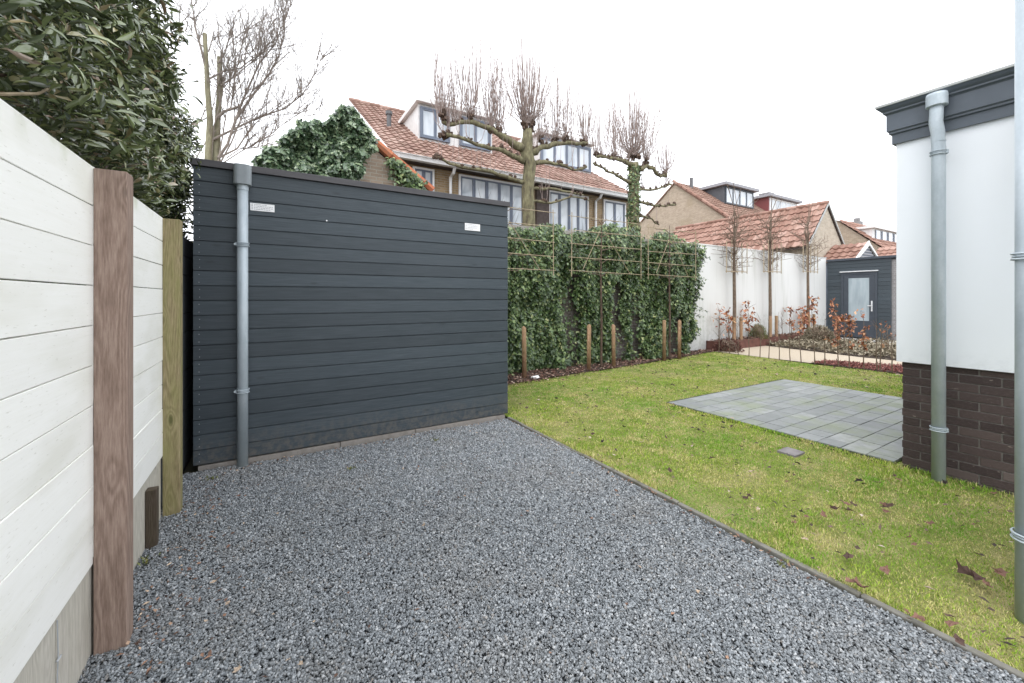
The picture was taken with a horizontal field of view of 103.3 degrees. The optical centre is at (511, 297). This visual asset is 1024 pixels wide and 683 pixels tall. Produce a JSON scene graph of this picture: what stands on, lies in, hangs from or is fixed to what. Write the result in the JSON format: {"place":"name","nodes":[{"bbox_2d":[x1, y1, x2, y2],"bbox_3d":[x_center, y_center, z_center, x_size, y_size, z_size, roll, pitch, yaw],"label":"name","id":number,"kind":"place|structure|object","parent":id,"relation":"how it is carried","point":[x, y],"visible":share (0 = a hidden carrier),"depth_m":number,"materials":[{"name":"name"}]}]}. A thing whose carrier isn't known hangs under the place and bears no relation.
{"place":"outdoors","nodes":[
{"label":"outdoors","id":0,"kind":"place"},
{"bbox_2d":[357,137,434,190],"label":"brick garage","id":1,"kind":"structure","parent":0,"point":[376,171],"depth_m":7.30,"materials":[{"name":"brick"}]},
{"bbox_2d":[251,103,429,190],"bbox_3d":[-2.758,-2.416,6.859,2.935,1.740,1.218,0,0,-31],"label":"ivy mass","id":2,"kind":"object","parent":1,"relation":"on","point":[341,141],"visible":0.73,"depth_m":6.50,"materials":[{"name":"green plant"}]},
{"bbox_2d":[348,93,545,224],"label":"terraced house","id":3,"kind":"structure","parent":0,"point":[410,137],"depth_m":12.49,"materials":[{"name":"red tile"}]},
{"bbox_2d":[412,166,433,190],"bbox_3d":[-2.406,-2.840,11.005,0.601,1.380,0.069,0,0,-31],"label":"window","id":4,"kind":"structure","parent":3,"relation":"in","point":[428,174],"depth_m":11.04,"materials":[{"name":"white paint"}]},
{"bbox_2d":[458,174,521,224],"bbox_3d":[-0.566,-2.815,12.102,2.219,1.430,0.069,0,0,-31],"label":"window","id":5,"kind":"structure","parent":3,"relation":"in","point":[468,185],"depth_m":12.14,"materials":[{"name":"white glass"}]},
{"bbox_2d":[22,314,896,473],"bbox_3d":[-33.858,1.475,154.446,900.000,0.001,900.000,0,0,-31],"label":"ground","id":6,"kind":"structure","parent":0,"point":[190,468],"depth_m":8.00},
{"bbox_2d":[0,0,203,338],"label":"evergreen hedge","id":7,"kind":"object","parent":6,"relation":"on","point":[72,72],"visible":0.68,"depth_m":1.68,"materials":[{"name":"green plant"}]},
{"bbox_2d":[1,39,204,326],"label":"evergreen shrub","id":8,"kind":"object","parent":6,"relation":"on","point":[181,177],"visible":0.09,"depth_m":3.31,"materials":[{"name":"green plant"}]},
{"bbox_2d":[154,236,192,509],"bbox_3d":[-3.114,0.475,4.027,0.095,1.990,3.094,0,0,-31],"label":"dark fence","id":9,"kind":"object","parent":6,"relation":"on","point":[187,349],"visible":0.05,"depth_m":3.43,"materials":[{"name":"black wood"}]},
{"bbox_2d":[160,0,350,161],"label":"bare tree","id":10,"kind":"object","parent":6,"relation":"on","point":[213,144],"visible":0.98,"depth_m":7.90,"materials":[{"name":"brown plant"}]},
{"bbox_2d":[190,157,509,470],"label":"garden shed","id":11,"kind":"structure","parent":6,"relation":"on","point":[329,313],"depth_m":3.83,"materials":[{"name":"wood"}]},
{"bbox_2d":[423,2,604,226],"bbox_3d":[0.278,-2.640,9.735,4.814,8.185,1.648,0,0,-19],"label":"pollard tree","id":12,"kind":"object","parent":6,"relation":"on","point":[527,149],"visible":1,"depth_m":9.53,"materials":[{"name":"brown plant"}]},
{"bbox_2d":[508,224,687,363],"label":"brick wall","id":13,"kind":"structure","parent":6,"relation":"on","point":[569,314],"depth_m":9.16,"materials":[{"name":"brick"}]},
{"bbox_2d":[507,223,710,375],"bbox_3d":[1.789,-0.082,8.583,7.401,3.111,1.041,0,0,-31],"label":"ivy","id":14,"kind":"object","parent":13,"relation":"attached to","point":[524,299],"visible":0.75,"depth_m":8.35,"materials":[{"name":"green plant"}]},
{"bbox_2d":[507,350,711,382],"bbox_3d":[2.189,1.396,8.534,7.600,0.001,1.180,0,0,-31],"label":"soil strip","id":15,"kind":"object","parent":6,"relation":"on","point":[561,373],"visible":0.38,"depth_m":7.89,"materials":[{"name":"brown soil"}]},
{"bbox_2d":[478,189,555,377],"bbox_3d":[0.042,-0.157,6.905,1.780,3.254,0.188,0,0,-31],"label":"trained tree","id":16,"kind":"object","parent":15,"relation":"on","point":[524,366],"visible":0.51,"depth_m":7.03,"materials":[{"name":"brown plant"}]},
{"bbox_2d":[568,210,642,370],"bbox_3d":[1.921,-0.133,8.018,1.988,3.206,0.201,0,0,-31],"label":"trained tree","id":17,"kind":"object","parent":15,"relation":"on","point":[601,337],"visible":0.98,"depth_m":8.00,"materials":[{"name":"brown plant"}]},
{"bbox_2d":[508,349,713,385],"bbox_3d":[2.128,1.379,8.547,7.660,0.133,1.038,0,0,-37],"label":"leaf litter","id":18,"kind":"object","parent":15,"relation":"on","point":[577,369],"visible":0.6,"depth_m":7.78,"materials":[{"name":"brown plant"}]},
{"bbox_2d":[646,225,696,360],"bbox_3d":[3.667,-0.101,9.178,1.754,3.143,0.225,0,0,-31],"label":"trained tree","id":19,"kind":"object","parent":15,"relation":"on","point":[664,334],"visible":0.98,"depth_m":9.20,"materials":[{"name":"brown plant"}]},
{"bbox_2d":[589,65,683,237],"bbox_3d":[3.627,-2.618,11.730,3.249,8.135,2.035,0,0,-1],"label":"pollard tree","id":20,"kind":"object","parent":6,"relation":"on","point":[632,180],"visible":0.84,"depth_m":11.52,"materials":[{"name":"brown plant"}]},
{"bbox_2d":[712,337,744,353],"bbox_3d":[5.689,1.276,10.667,0.776,0.502,0.791,0,0,-31],"label":"bush","id":21,"kind":"object","parent":6,"relation":"on","point":[724,345],"visible":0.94,"depth_m":10.53,"materials":[{"name":"red plant"}]},
{"bbox_2d":[683,242,826,350],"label":"garden wall","id":22,"kind":"structure","parent":6,"relation":"on","point":[789,286],"depth_m":12.24,"materials":[{"name":"white paint"}]},
{"bbox_2d":[507,417,1023,682],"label":"kerb","id":23,"kind":"structure","parent":6,"relation":"on","point":[801,566],"depth_m":2.10,"materials":[{"name":"concrete"}]},
{"bbox_2d":[706,331,836,351],"bbox_3d":[8.389,1.308,12.653,7.030,0.285,0.355,0,0,-31],"label":"planting bed","id":24,"kind":"object","parent":6,"relation":"on","point":[754,342],"visible":0.48,"depth_m":11.63,"materials":[{"name":"plant"}]},
{"bbox_2d":[772,344,895,359],"bbox_3d":[9.997,1.390,10.278,3.700,0.001,5.420,0,0,-31],"label":"planting bed","id":25,"kind":"object","parent":6,"relation":"on","point":[872,356],"visible":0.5,"depth_m":10.11,"materials":[{"name":"soil"}]},
{"bbox_2d":[800,324,835,344],"bbox_3d":[9.256,1.162,12.219,0.983,0.776,0.970,0,0,-31],"label":"dry bush","id":26,"kind":"object","parent":25,"relation":"on","point":[826,333],"visible":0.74,"depth_m":12.06,"materials":[{"name":"green plant"}]},
{"bbox_2d":[767,336,895,358],"bbox_3d":[10.003,1.304,10.266,3.695,0.383,5.594,0,0,-31],"label":"ground cover","id":27,"kind":"object","parent":25,"relation":"on","point":[870,351],"visible":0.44,"depth_m":10.87,"materials":[{"name":"green plant"}]},
{"bbox_2d":[829,298,846,340],"bbox_3d":[9.253,0.702,11.522,0.355,1.438,0.564,0,0,7],"label":"bed shrub","id":28,"kind":"object","parent":25,"relation":"on","point":[835,325],"visible":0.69,"depth_m":11.53,"materials":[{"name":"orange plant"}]},
{"bbox_2d":[879,321,895,348],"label":"bed shrub","id":29,"kind":"object","parent":25,"relation":"on","point":[883,332],"visible":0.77,"depth_m":9.95,"materials":[{"name":"brown plant"}]},
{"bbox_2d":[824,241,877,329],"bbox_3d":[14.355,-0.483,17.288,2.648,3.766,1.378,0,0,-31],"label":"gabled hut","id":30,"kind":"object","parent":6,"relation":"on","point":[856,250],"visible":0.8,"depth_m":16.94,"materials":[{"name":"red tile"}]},
{"bbox_2d":[812,359,902,373],"bbox_3d":[7.829,1.396,7.403,1.070,0.001,3.700,0,0,-31],"label":"bark bed","id":31,"kind":"object","parent":6,"relation":"on","point":[861,368],"visible":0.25,"depth_m":8.11,"materials":[{"name":"wood"}]},
{"bbox_2d":[826,255,895,340],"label":"shed","id":32,"kind":"structure","parent":6,"relation":"on","point":[867,285],"depth_m":13.72,"materials":[{"name":"grey wood"}]},
{"bbox_2d":[844,274,873,337],"bbox_3d":[11.846,0.272,13.843,0.068,2.135,0.844,0,0,-31],"label":"door","id":33,"kind":"structure","parent":32,"relation":"in","point":[858,289],"depth_m":13.83,"materials":[{"name":"paint"}]},
{"bbox_2d":[875,0,1023,623],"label":"white house","id":34,"kind":"structure","parent":6,"relation":"on","point":[959,145],"depth_m":3.06,"materials":[{"name":"paint"}]},
{"bbox_2d":[0,0,1013,240],"label":"sky","id":35,"kind":"structure","parent":0,"point":[783,96],"materials":[{"name":"white"}]},
{"bbox_2d":[77,418,1022,682],"bbox_3d":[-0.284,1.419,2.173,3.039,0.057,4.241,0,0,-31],"label":"gravel","id":36,"kind":"structure","parent":0,"point":[323,478],"depth_m":1.97,"materials":[{"name":"grey gravel"}]},
{"bbox_2d":[0,99,182,682],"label":"wooden fence","id":37,"kind":"object","parent":36,"relation":"on","point":[86,421],"visible":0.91,"depth_m":1.47,"materials":[{"name":"wood"}]},
{"bbox_2d":[137,552,160,565],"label":"weed","id":38,"kind":"object","parent":36,"relation":"on","point":[144,558],"visible":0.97,"depth_m":2.17,"materials":[{"name":"green plant"}]},
{"bbox_2d":[232,664,241,672],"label":"dead leaf","id":39,"kind":"object","parent":36,"relation":"on","point":[236,669],"visible":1,"depth_m":1.53,"materials":[{"name":"beige plant"}]},
{"bbox_2d":[116,419,820,682],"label":"gravel debris","id":40,"kind":"object","parent":36,"relation":"on","point":[202,654],"visible":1,"depth_m":2.06,"materials":[{"name":"brown plant"}]},
{"bbox_2d":[773,556,789,568],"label":"weed","id":41,"kind":"object","parent":36,"relation":"on","point":[787,561],"visible":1,"depth_m":2.14,"materials":[{"name":"green plant"}]},
{"bbox_2d":[492,125,639,234],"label":"terraced house","id":42,"kind":"structure","parent":0,"point":[608,198],"depth_m":14.28,"materials":[{"name":"brown brick"}]},
{"bbox_2d":[549,190,588,231],"bbox_3d":[1.909,-2.650,13.577,1.695,1.700,0.069,0,0,-31],"label":"window","id":43,"kind":"structure","parent":42,"relation":"in","point":[571,206],"depth_m":13.55,"materials":[{"name":"white glass"}]},
{"bbox_2d":[603,199,625,229],"bbox_3d":[3.714,-2.725,14.653,1.098,1.550,0.069,0,0,-31],"label":"window","id":44,"kind":"structure","parent":42,"relation":"in","point":[615,209],"depth_m":14.63,"materials":[{"name":"white glass"}]},
{"bbox_2d":[640,177,802,239],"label":"house","id":45,"kind":"structure","parent":0,"point":[696,204],"depth_m":28.01,"materials":[{"name":"brick"}]},
{"bbox_2d":[671,200,844,256],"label":"tiled garage","id":46,"kind":"structure","parent":0,"point":[827,224],"depth_m":18.21,"materials":[{"name":"red tile"}]},
{"bbox_2d":[505,351,1023,672],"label":"lawn","id":47,"kind":"structure","parent":0,"point":[880,559],"depth_m":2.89,"materials":[{"name":"plant"}]},
{"bbox_2d":[774,312,779,359],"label":"beech sapling","id":48,"kind":"object","parent":47,"relation":"on","point":[778,336],"visible":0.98,"depth_m":9.21,"materials":[{"name":"brown plant"}]},
{"bbox_2d":[533,354,1023,646],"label":"lawn debris","id":49,"kind":"object","parent":47,"relation":"on","point":[981,554],"visible":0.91,"depth_m":2.93,"materials":[{"name":"brown plant"}]},
{"bbox_2d":[665,379,902,463],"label":"patio","id":50,"kind":"structure","parent":47,"relation":"on","point":[865,423],"depth_m":4.92,"materials":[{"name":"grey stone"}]},
{"bbox_2d":[786,314,790,361],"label":"beech sapling","id":51,"kind":"object","parent":47,"relation":"on","point":[789,340],"visible":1,"depth_m":9.01,"materials":[{"name":"brown plant"}]},
{"bbox_2d":[777,447,804,457],"bbox_3d":[2.553,1.426,3.705,0.180,0.048,0.150,0,0,-31],"label":"drain cover","id":52,"kind":"object","parent":47,"relation":"on","point":[792,452],"visible":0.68,"depth_m":3.69,"materials":[{"name":"stone"}]},
{"bbox_2d":[791,309,807,362],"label":"beech sapling","id":53,"kind":"object","parent":47,"relation":"on","point":[801,326],"visible":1,"depth_m":8.85,"materials":[{"name":"brown plant"}]},
{"bbox_2d":[810,327,817,364],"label":"beech sapling","id":54,"kind":"object","parent":47,"relation":"on","point":[813,344],"visible":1,"depth_m":8.62,"materials":[{"name":"brown plant"}]},
{"bbox_2d":[816,316,828,365],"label":"beech sapling","id":55,"kind":"object","parent":47,"relation":"on","point":[824,345],"visible":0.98,"depth_m":8.43,"materials":[{"name":"brown plant"}]},
{"bbox_2d":[824,311,849,366],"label":"beech sapling","id":56,"kind":"object","parent":47,"relation":"on","point":[838,337],"visible":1,"depth_m":8.24,"materials":[{"name":"brown plant"}]},
{"bbox_2d":[843,552,853,558],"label":"dead leaf","id":57,"kind":"object","parent":47,"relation":"on","point":[847,555],"visible":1,"depth_m":2.14,"materials":[{"name":"brown plant"}]},
{"bbox_2d":[845,577,855,582],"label":"dead leaf","id":58,"kind":"object","parent":47,"relation":"on","point":[849,580],"visible":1,"depth_m":1.96,"materials":[{"name":"brown plant"}]},
{"bbox_2d":[845,311,861,368],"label":"beech sapling","id":59,"kind":"object","parent":47,"relation":"on","point":[849,325],"visible":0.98,"depth_m":8.08,"materials":[{"name":"brown plant"}]},
{"bbox_2d":[851,576,868,587],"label":"dead leaf","id":60,"kind":"object","parent":47,"relation":"on","point":[857,582],"visible":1,"depth_m":1.93,"materials":[{"name":"brown plant"}]},
{"bbox_2d":[856,308,880,369],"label":"beech sapling","id":61,"kind":"object","parent":47,"relation":"on","point":[863,339],"visible":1,"depth_m":7.88,"materials":[{"name":"brown plant"}]},
{"bbox_2d":[873,321,878,371],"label":"beech sapling","id":62,"kind":"object","parent":47,"relation":"on","point":[876,346],"visible":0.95,"depth_m":7.72,"materials":[{"name":"brown plant"}]},
{"bbox_2d":[879,565,889,574],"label":"dead leaf","id":63,"kind":"object","parent":47,"relation":"on","point":[885,569],"visible":1,"depth_m":2.03,"materials":[{"name":"brown plant"}]},
{"bbox_2d":[879,322,892,371],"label":"beech sapling","id":64,"kind":"object","parent":47,"relation":"on","point":[881,347],"visible":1,"depth_m":7.65,"materials":[{"name":"brown plant"}]},
{"bbox_2d":[880,503,894,506],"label":"dead leaf","id":65,"kind":"object","parent":47,"relation":"on","point":[889,504],"visible":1,"depth_m":2.66,"materials":[{"name":"brown plant"}]},
{"bbox_2d":[891,336,895,373],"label":"beech sapling","id":66,"kind":"object","parent":47,"relation":"on","point":[892,355],"visible":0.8,"depth_m":7.52,"materials":[{"name":"brown plant"}]},
{"bbox_2d":[911,612,924,620],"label":"dead leaf","id":67,"kind":"object","parent":47,"relation":"on","point":[916,615],"visible":1,"depth_m":1.73,"materials":[{"name":"brown plant"}]},
{"bbox_2d":[944,620,959,626],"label":"dead leaf","id":68,"kind":"object","parent":47,"relation":"on","point":[949,623],"visible":1,"depth_m":1.70,"materials":[{"name":"brown plant"}]},
{"bbox_2d":[953,633,965,646],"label":"dead leaf","id":69,"kind":"object","parent":47,"relation":"on","point":[959,640],"visible":1,"depth_m":1.61,"materials":[{"name":"brown plant"}]},
{"bbox_2d":[955,558,978,576],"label":"dead leaf","id":70,"kind":"object","parent":47,"relation":"on","point":[964,569],"visible":1,"depth_m":2.02,"materials":[{"name":"brown plant"}]},
{"bbox_2d":[970,567,985,580],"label":"dead leaf","id":71,"kind":"object","parent":47,"relation":"on","point":[976,578],"visible":1,"depth_m":1.97,"materials":[{"name":"brown plant"}]},
{"bbox_2d":[982,579,993,587],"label":"dead leaf","id":72,"kind":"object","parent":47,"relation":"on","point":[986,582],"visible":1,"depth_m":1.93,"materials":[{"name":"brown plant"}]},
{"bbox_2d":[991,567,1009,576],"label":"dead leaf","id":73,"kind":"object","parent":47,"relation":"on","point":[1001,571],"visible":1,"depth_m":2.02,"materials":[{"name":"brown plant"}]},
{"bbox_2d":[715,346,901,373],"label":"garden path","id":74,"kind":"structure","parent":0,"point":[807,356],"depth_m":9.86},
{"bbox_2d":[836,218,895,250],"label":"gable house","id":75,"kind":"structure","parent":0,"point":[856,230],"depth_m":26.15,"materials":[{"name":"brick"}]},
{"bbox_2d":[876,246,895,255],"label":"house","id":76,"kind":"structure","parent":0,"point":[884,251],"depth_m":22.27,"materials":[{"name":"tile"}]},
{"label":"raised bed soil","id":77,"kind":"structure","parent":0,"visible":0},
{"bbox_2d":[712,303,725,339],"bbox_3d":[5.620,0.680,11.006,0.366,1.082,0.344,0,0,30],"label":"bed shrub","id":78,"kind":"object","parent":77,"relation":"on","point":[719,310],"visible":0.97,"depth_m":10.96,"materials":[{"name":"brown plant"}]},
{"bbox_2d":[720,308,735,338],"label":"bed shrub","id":79,"kind":"object","parent":77,"relation":"on","point":[726,314],"visible":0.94,"depth_m":11.12,"materials":[{"name":"brown plant"}]},
{"bbox_2d":[703,170,757,340],"bbox_3d":[6.295,-1.143,11.346,1.700,4.846,1.308,0,0,-31],"label":"espalier tree","id":80,"kind":"object","parent":77,"relation":"on","point":[733,252],"visible":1,"depth_m":11.31,"materials":[{"name":"brown plant"}]},
{"bbox_2d":[740,301,758,331],"bbox_3d":[6.844,0.633,11.703,0.324,1.177,0.499,0,0,-31],"label":"bed shrub","id":81,"kind":"object","parent":77,"relation":"on","point":[748,321],"visible":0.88,"depth_m":11.72,"materials":[{"name":"brown plant"}]},
{"bbox_2d":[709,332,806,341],"bbox_3d":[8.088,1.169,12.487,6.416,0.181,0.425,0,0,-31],"label":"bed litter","id":82,"kind":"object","parent":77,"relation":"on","point":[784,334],"visible":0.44,"depth_m":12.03,"materials":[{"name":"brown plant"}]},
{"bbox_2d":[748,323,768,338],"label":"box bush","id":83,"kind":"object","parent":77,"relation":"on","point":[757,330],"visible":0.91,"depth_m":11.81,"materials":[{"name":"green plant"}]},
{"bbox_2d":[746,197,791,336],"bbox_3d":[7.830,-0.938,12.369,1.281,4.436,1.411,0,0,18],"label":"espalier tree","id":84,"kind":"object","parent":77,"relation":"on","point":[769,250],"visible":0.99,"depth_m":12.29,"materials":[{"name":"brown plant"}]},
{"bbox_2d":[783,307,795,333],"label":"bed shrub","id":85,"kind":"object","parent":77,"relation":"on","point":[790,310],"visible":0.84,"depth_m":12.95,"materials":[{"name":"brown plant"}]},
{"bbox_2d":[797,305,812,327],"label":"bed shrub","id":86,"kind":"object","parent":77,"relation":"on","point":[804,321],"visible":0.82,"depth_m":13.27,"materials":[{"name":"brown plant"}]},
{"bbox_2d":[788,199,828,331],"bbox_3d":[9.835,-1.049,13.651,1.318,4.658,1.639,0,0,44],"label":"espalier tree","id":87,"kind":"object","parent":77,"relation":"on","point":[807,238],"visible":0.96,"depth_m":13.51,"materials":[{"name":"brown plant"}]},
{"bbox_2d":[803,296,819,326],"bbox_3d":[10.000,0.568,13.512,0.335,1.304,0.455,0,0,-31],"label":"bed shrub","id":88,"kind":"object","parent":77,"relation":"on","point":[811,307],"visible":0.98,"depth_m":13.45,"materials":[{"name":"brown plant"}]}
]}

